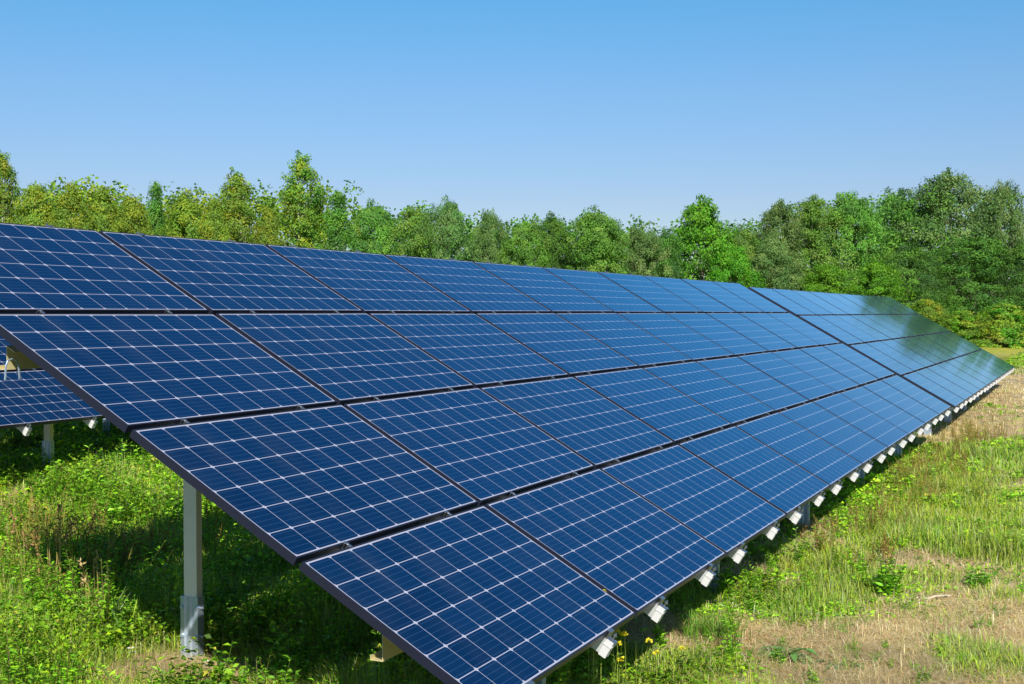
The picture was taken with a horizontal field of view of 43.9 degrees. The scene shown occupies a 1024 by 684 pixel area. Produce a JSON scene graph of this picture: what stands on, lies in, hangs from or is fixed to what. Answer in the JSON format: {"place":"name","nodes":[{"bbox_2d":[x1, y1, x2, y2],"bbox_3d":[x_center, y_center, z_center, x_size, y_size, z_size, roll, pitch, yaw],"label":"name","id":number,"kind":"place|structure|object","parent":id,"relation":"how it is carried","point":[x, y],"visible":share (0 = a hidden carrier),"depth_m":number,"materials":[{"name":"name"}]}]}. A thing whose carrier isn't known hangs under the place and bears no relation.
{"place":"outdoors","nodes":[
{"label":"outdoors","id":0,"kind":"place"},
{"bbox_2d":[0,0,1023,295],"label":"sky","id":1,"kind":"structure","parent":0,"point":[514,108],"materials":[{"name":"blue"}]},
{"bbox_2d":[0,331,1023,683],"bbox_3d":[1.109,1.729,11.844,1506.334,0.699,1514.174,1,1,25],"label":"ground","id":2,"kind":"structure","parent":0,"point":[1003,353],"depth_m":8.17,"materials":[{"name":"beige plant"}]},
{"bbox_2d":[0,150,22,223],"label":"birch tree","id":3,"kind":"object","parent":2,"relation":"on","point":[6,173],"visible":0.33,"depth_m":70.25,"materials":[{"name":"green plant"}]},
{"bbox_2d":[1,604,55,654],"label":"grass tuft","id":4,"kind":"object","parent":2,"relation":"on","point":[27,623],"visible":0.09,"depth_m":6.97,"materials":[{"name":"green plant"}]},
{"bbox_2d":[4,526,55,570],"bbox_3d":[-3.374,1.478,8.903,0.738,0.499,0.640,1,2,40],"label":"grass tuft","id":5,"kind":"object","parent":2,"relation":"on","point":[24,553],"visible":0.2,"depth_m":8.81,"materials":[{"name":"green plant"}]},
{"bbox_2d":[10,182,56,225],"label":"birch tree","id":6,"kind":"object","parent":2,"relation":"on","point":[37,208],"visible":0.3,"depth_m":67.67,"materials":[{"name":"green plant"}]},
{"bbox_2d":[9,503,96,587],"bbox_3d":[-2.950,1.391,8.179,0.527,0.728,0.223,-1,1,-26],"label":"dry reed","id":7,"kind":"object","parent":2,"relation":"on","point":[59,534],"visible":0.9,"depth_m":8.17,"materials":[{"name":"brown plant"}]},
{"bbox_2d":[0,336,111,473],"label":"solar array","id":8,"kind":"object","parent":2,"relation":"on","point":[33,397],"visible":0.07,"depth_m":13.37,"materials":[{"name":"blue"}]},
{"bbox_2d":[40,182,101,231],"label":"birch tree","id":9,"kind":"object","parent":2,"relation":"on","point":[71,205],"visible":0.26,"depth_m":66.62,"materials":[{"name":"green plant"}]},
{"bbox_2d":[63,549,110,612],"bbox_3d":[-2.554,1.498,7.529,0.307,0.538,0.255,-1,2,-39],"label":"dry reed","id":10,"kind":"object","parent":2,"relation":"on","point":[83,579],"visible":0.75,"depth_m":7.59,"materials":[{"name":"brown plant"}]},
{"bbox_2d":[83,185,127,232],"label":"birch tree","id":11,"kind":"object","parent":2,"relation":"on","point":[103,204],"visible":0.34,"depth_m":69.01,"materials":[{"name":"green plant"}]},
{"bbox_2d":[78,583,141,644],"bbox_3d":[-2.272,1.574,7.227,0.290,0.407,0.551,0,1,1],"label":"grass tuft","id":12,"kind":"object","parent":2,"relation":"on","point":[115,612],"visible":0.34,"depth_m":7.29,"materials":[{"name":"green plant"}]},
{"bbox_2d":[96,450,136,468],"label":"grass tuft","id":13,"kind":"object","parent":2,"relation":"on","point":[115,459],"visible":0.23,"depth_m":13.91,"materials":[{"name":"green plant"}]},
{"bbox_2d":[109,194,159,235],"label":"birch tree","id":14,"kind":"object","parent":2,"relation":"on","point":[132,214],"visible":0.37,"depth_m":67.50,"materials":[{"name":"green plant"}]},
{"bbox_2d":[122,505,173,547],"bbox_3d":[-2.796,1.464,9.917,0.575,0.470,0.567,1,1,25],"label":"grass tuft","id":15,"kind":"object","parent":2,"relation":"on","point":[150,524],"visible":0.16,"depth_m":9.82,"materials":[{"name":"green plant"}]},
{"bbox_2d":[143,181,174,235],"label":"conifer tree","id":16,"kind":"object","parent":2,"relation":"on","point":[156,212],"visible":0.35,"depth_m":72.80,"materials":[{"name":"green plant"}]},
{"bbox_2d":[154,187,204,238],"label":"birch tree","id":17,"kind":"object","parent":2,"relation":"on","point":[184,206],"visible":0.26,"depth_m":69.19,"materials":[{"name":"green plant"}]},
{"bbox_2d":[193,197,234,240],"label":"birch tree","id":18,"kind":"object","parent":2,"relation":"on","point":[211,220],"visible":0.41,"depth_m":67.69,"materials":[{"name":"green plant"}]},
{"bbox_2d":[217,167,257,242],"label":"poplar tree","id":19,"kind":"object","parent":2,"relation":"on","point":[237,189],"visible":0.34,"depth_m":71.66,"materials":[{"name":"green plant"}]},
{"bbox_2d":[220,516,259,542],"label":"grass tuft","id":20,"kind":"object","parent":2,"relation":"on","point":[234,528],"visible":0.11,"depth_m":9.99,"materials":[{"name":"green plant"}]},
{"bbox_2d":[216,587,306,619],"bbox_3d":[-1.520,1.608,7.575,0.521,0.381,0.431,-1,2,-41],"label":"grass tuft","id":21,"kind":"object","parent":2,"relation":"on","point":[254,604],"visible":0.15,"depth_m":7.59,"materials":[{"name":"green plant"}]},
{"bbox_2d":[244,205,285,245],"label":"birch tree","id":22,"kind":"object","parent":2,"relation":"on","point":[267,227],"visible":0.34,"depth_m":70.17,"materials":[{"name":"green plant"}]},
{"bbox_2d":[252,150,330,248],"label":"birch tree","id":23,"kind":"object","parent":2,"relation":"on","point":[295,196],"visible":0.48,"depth_m":74.47,"materials":[{"name":"green plant"}]},
{"bbox_2d":[302,190,369,250],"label":"birch tree","id":24,"kind":"object","parent":2,"relation":"on","point":[335,229],"visible":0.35,"depth_m":72.79,"materials":[{"name":"green plant"}]},
{"bbox_2d":[335,652,352,671],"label":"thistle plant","id":25,"kind":"object","parent":2,"relation":"on","point":[347,654],"visible":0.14,"depth_m":6.75,"materials":[{"name":"green plant"}]},
{"bbox_2d":[343,198,411,254],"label":"broadleaf tree","id":26,"kind":"object","parent":2,"relation":"on","point":[376,221],"visible":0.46,"depth_m":72.62,"materials":[{"name":"green plant"}]},
{"bbox_2d":[388,205,437,257],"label":"broadleaf tree","id":27,"kind":"object","parent":2,"relation":"on","point":[422,241],"visible":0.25,"depth_m":73.81,"materials":[{"name":"green plant"}]},
{"bbox_2d":[418,194,489,261],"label":"broadleaf tree","id":28,"kind":"object","parent":2,"relation":"on","point":[452,213],"visible":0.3,"depth_m":77.10,"materials":[{"name":"green plant"}]},
{"bbox_2d":[0,222,950,683],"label":"solar array","id":29,"kind":"object","parent":2,"relation":"on","point":[360,434],"visible":0.98,"depth_m":7.31,"materials":[{"name":"blue"}]},
{"bbox_2d":[462,208,512,263],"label":"willow tree","id":30,"kind":"object","parent":2,"relation":"on","point":[489,224],"visible":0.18,"depth_m":77.39,"materials":[{"name":"green plant"}]},
{"bbox_2d":[0,414,1023,683],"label":"weeds","id":31,"kind":"object","parent":2,"relation":"on","point":[118,564],"visible":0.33,"depth_m":8.47,"materials":[{"name":"green plant"}]},
{"bbox_2d":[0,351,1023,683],"bbox_3d":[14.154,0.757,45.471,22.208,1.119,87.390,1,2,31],"label":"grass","id":32,"kind":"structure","parent":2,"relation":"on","point":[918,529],"depth_m":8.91,"materials":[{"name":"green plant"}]},
{"bbox_2d":[0,351,1023,683],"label":"ground cover","id":33,"kind":"object","parent":2,"relation":"on","point":[90,443],"visible":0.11,"depth_m":8.63,"materials":[{"name":"green plant"}]},
{"bbox_2d":[357,642,413,673],"bbox_3d":[-0.632,1.648,6.576,0.302,0.151,0.387,-1,2,-34],"label":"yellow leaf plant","id":34,"kind":"object","parent":33,"relation":"on","point":[377,645],"visible":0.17,"depth_m":6.66,"materials":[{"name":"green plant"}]},
{"bbox_2d":[0,173,1023,308],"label":"woodland","id":35,"kind":"object","parent":2,"relation":"on","point":[271,202],"visible":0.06,"depth_m":88.69,"materials":[{"name":"green plant"}]},
{"bbox_2d":[495,221,555,267],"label":"broadleaf tree","id":36,"kind":"object","parent":2,"relation":"on","point":[523,248],"visible":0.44,"depth_m":75.35,"materials":[{"name":"green plant"}]},
{"bbox_2d":[514,211,585,270],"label":"broadleaf tree","id":37,"kind":"object","parent":2,"relation":"on","point":[555,231],"visible":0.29,"depth_m":81.26,"materials":[{"name":"green plant"}]},
{"bbox_2d":[581,589,606,683],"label":"mustard flower","id":38,"kind":"object","parent":2,"relation":"on","point":[591,673],"visible":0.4,"depth_m":6.29,"materials":[{"name":"green plant"}]},
{"bbox_2d":[558,205,632,273],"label":"broadleaf tree","id":39,"kind":"object","parent":2,"relation":"on","point":[611,251],"visible":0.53,"depth_m":78.71,"materials":[{"name":"green plant"}]},
{"bbox_2d":[610,627,652,683],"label":"mustard flower","id":40,"kind":"object","parent":2,"relation":"on","point":[619,658],"visible":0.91,"depth_m":6.31,"materials":[{"name":"green plant"}]},
{"bbox_2d":[605,221,673,277],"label":"willow tree","id":41,"kind":"object","parent":2,"relation":"on","point":[651,245],"visible":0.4,"depth_m":82.63,"materials":[{"name":"green plant"}]},
{"bbox_2d":[643,228,692,279],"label":"broadleaf tree","id":42,"kind":"object","parent":2,"relation":"on","point":[665,235],"visible":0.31,"depth_m":83.63,"materials":[{"name":"green plant"}]},
{"bbox_2d":[650,645,686,682],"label":"mustard flower","id":43,"kind":"object","parent":2,"relation":"on","point":[656,652],"visible":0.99,"depth_m":6.86,"materials":[{"name":"yellow plant"}]},
{"bbox_2d":[661,193,741,284],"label":"ash tree","id":44,"kind":"object","parent":2,"relation":"on","point":[698,217],"visible":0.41,"depth_m":84.12,"materials":[{"name":"green plant"}]},
{"bbox_2d":[665,602,763,648],"bbox_3d":[1.237,1.740,7.874,0.602,0.237,0.612,1,2,34],"label":"grass tuft","id":45,"kind":"object","parent":2,"relation":"on","point":[705,628],"visible":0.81,"depth_m":7.87,"materials":[{"name":"green plant"}]},
{"bbox_2d":[708,244,767,287],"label":"bush","id":46,"kind":"object","parent":2,"relation":"on","point":[740,268],"visible":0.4,"depth_m":82.10,"materials":[{"name":"green plant"}]},
{"bbox_2d":[714,223,775,288],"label":"broadleaf tree","id":47,"kind":"object","parent":2,"relation":"on","point":[745,238],"visible":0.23,"depth_m":85.83,"materials":[{"name":"green plant"}]},
{"bbox_2d":[741,236,810,290],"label":"bush","id":48,"kind":"object","parent":2,"relation":"on","point":[784,275],"visible":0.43,"depth_m":84.91,"materials":[{"name":"green plant"}]},
{"bbox_2d":[751,198,812,289],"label":"willow tree","id":49,"kind":"object","parent":2,"relation":"on","point":[776,211],"visible":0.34,"depth_m":89.28,"materials":[{"name":"green plant"}]},
{"bbox_2d":[754,645,818,666],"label":"dock plant","id":50,"kind":"object","parent":2,"relation":"on","point":[796,655],"visible":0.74,"depth_m":7.48,"materials":[{"name":"green plant"}]},
{"bbox_2d":[772,194,864,293],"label":"broadleaf tree","id":51,"kind":"object","parent":2,"relation":"on","point":[811,209],"visible":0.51,"depth_m":90.34,"materials":[{"name":"green plant"}]},
{"bbox_2d":[799,263,859,293],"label":"bush","id":52,"kind":"object","parent":2,"relation":"on","point":[834,275],"visible":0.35,"depth_m":78.89,"materials":[{"name":"green plant"}]},
{"bbox_2d":[806,190,898,300],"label":"broadleaf tree","id":53,"kind":"object","parent":2,"relation":"on","point":[851,206],"visible":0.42,"depth_m":90.72,"materials":[{"name":"green plant"}]},
{"bbox_2d":[843,549,868,576],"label":"leafy weed","id":54,"kind":"object","parent":2,"relation":"on","point":[861,563],"visible":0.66,"depth_m":9.64,"materials":[{"name":"green plant"}]},
{"bbox_2d":[748,287,1013,436],"bbox_3d":[9.049,0.269,28.734,3.522,2.796,16.669,1,1,25],"label":"solar array","id":55,"kind":"object","parent":2,"relation":"on","point":[954,371],"visible":0.94,"depth_m":25.53,"materials":[{"name":"blue"}]},
{"bbox_2d":[840,258,926,317],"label":"bush","id":56,"kind":"object","parent":2,"relation":"on","point":[875,270],"visible":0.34,"depth_m":76.39,"materials":[{"name":"green plant"}]},
{"bbox_2d":[875,552,907,597],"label":"leafy weed","id":57,"kind":"object","parent":2,"relation":"on","point":[891,584],"visible":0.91,"depth_m":9.07,"materials":[{"name":"green plant"}]},
{"bbox_2d":[860,186,938,297],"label":"broadleaf tree","id":58,"kind":"object","parent":2,"relation":"on","point":[909,213],"visible":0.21,"depth_m":115.17,"materials":[{"name":"green plant"}]},
{"bbox_2d":[864,242,959,315],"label":"broadleaf tree","id":59,"kind":"object","parent":2,"relation":"on","point":[899,263],"visible":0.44,"depth_m":84.82,"materials":[{"name":"green plant"}]},
{"bbox_2d":[915,594,950,600],"bbox_3d":[2.980,1.806,8.988,0.274,0.039,0.036,0,1,-10],"label":"dead stick","id":60,"kind":"object","parent":2,"relation":"on","point":[936,596],"visible":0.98,"depth_m":8.98,"materials":[{"name":"beige wood"}]},
{"bbox_2d":[911,298,955,332],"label":"shrub","id":61,"kind":"object","parent":2,"relation":"on","point":[932,312],"visible":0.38,"depth_m":77.26,"materials":[{"name":"green plant"}]},
{"bbox_2d":[880,167,1004,332],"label":"willow tree","id":62,"kind":"object","parent":2,"relation":"on","point":[945,183],"visible":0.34,"depth_m":113.50,"materials":[{"name":"green plant"}]},
{"bbox_2d":[901,232,1023,333],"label":"broadleaf tree","id":63,"kind":"object","parent":2,"relation":"on","point":[981,248],"visible":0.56,"depth_m":103.55,"materials":[{"name":"green plant"}]},
{"bbox_2d":[938,309,994,346],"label":"shrub","id":64,"kind":"object","parent":2,"relation":"on","point":[963,320],"visible":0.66,"depth_m":74.79,"materials":[{"name":"green plant"}]},
{"bbox_2d":[963,567,996,589],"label":"dock plant","id":65,"kind":"object","parent":2,"relation":"on","point":[985,580],"visible":0.81,"depth_m":9.38,"materials":[{"name":"green plant"}]},
{"bbox_2d":[953,178,1023,308],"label":"willow tree","id":66,"kind":"object","parent":2,"relation":"on","point":[1002,192],"visible":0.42,"depth_m":112.92,"materials":[{"name":"green plant"}]},
{"bbox_2d":[967,302,1023,348],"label":"shrub","id":67,"kind":"object","parent":2,"relation":"on","point":[1008,319],"visible":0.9,"depth_m":74.79,"materials":[{"name":"green plant"}]},
{"bbox_2d":[983,482,1012,497],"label":"grass tuft","id":68,"kind":"object","parent":2,"relation":"on","point":[1007,488],"visible":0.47,"depth_m":14.22,"materials":[{"name":"green plant"}]},
{"bbox_2d":[985,238,1023,316],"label":"broadleaf tree","id":69,"kind":"object","parent":2,"relation":"on","point":[1012,257],"visible":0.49,"depth_m":102.86,"materials":[{"name":"green plant"}]},
{"bbox_2d":[1005,312,1023,343],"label":"shrub","id":70,"kind":"object","parent":2,"relation":"on","point":[1022,329],"visible":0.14,"depth_m":74.53,"materials":[{"name":"green plant"}]},
{"bbox_2d":[136,582,982,671],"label":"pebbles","id":71,"kind":"object","parent":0,"point":[271,666],"visible":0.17,"depth_m":7.02,"materials":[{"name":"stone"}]},
{"bbox_2d":[815,656,867,670],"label":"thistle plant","id":72,"kind":"object","parent":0,"point":[829,662],"visible":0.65,"depth_m":7.29,"materials":[{"name":"green plant"}]}
]}

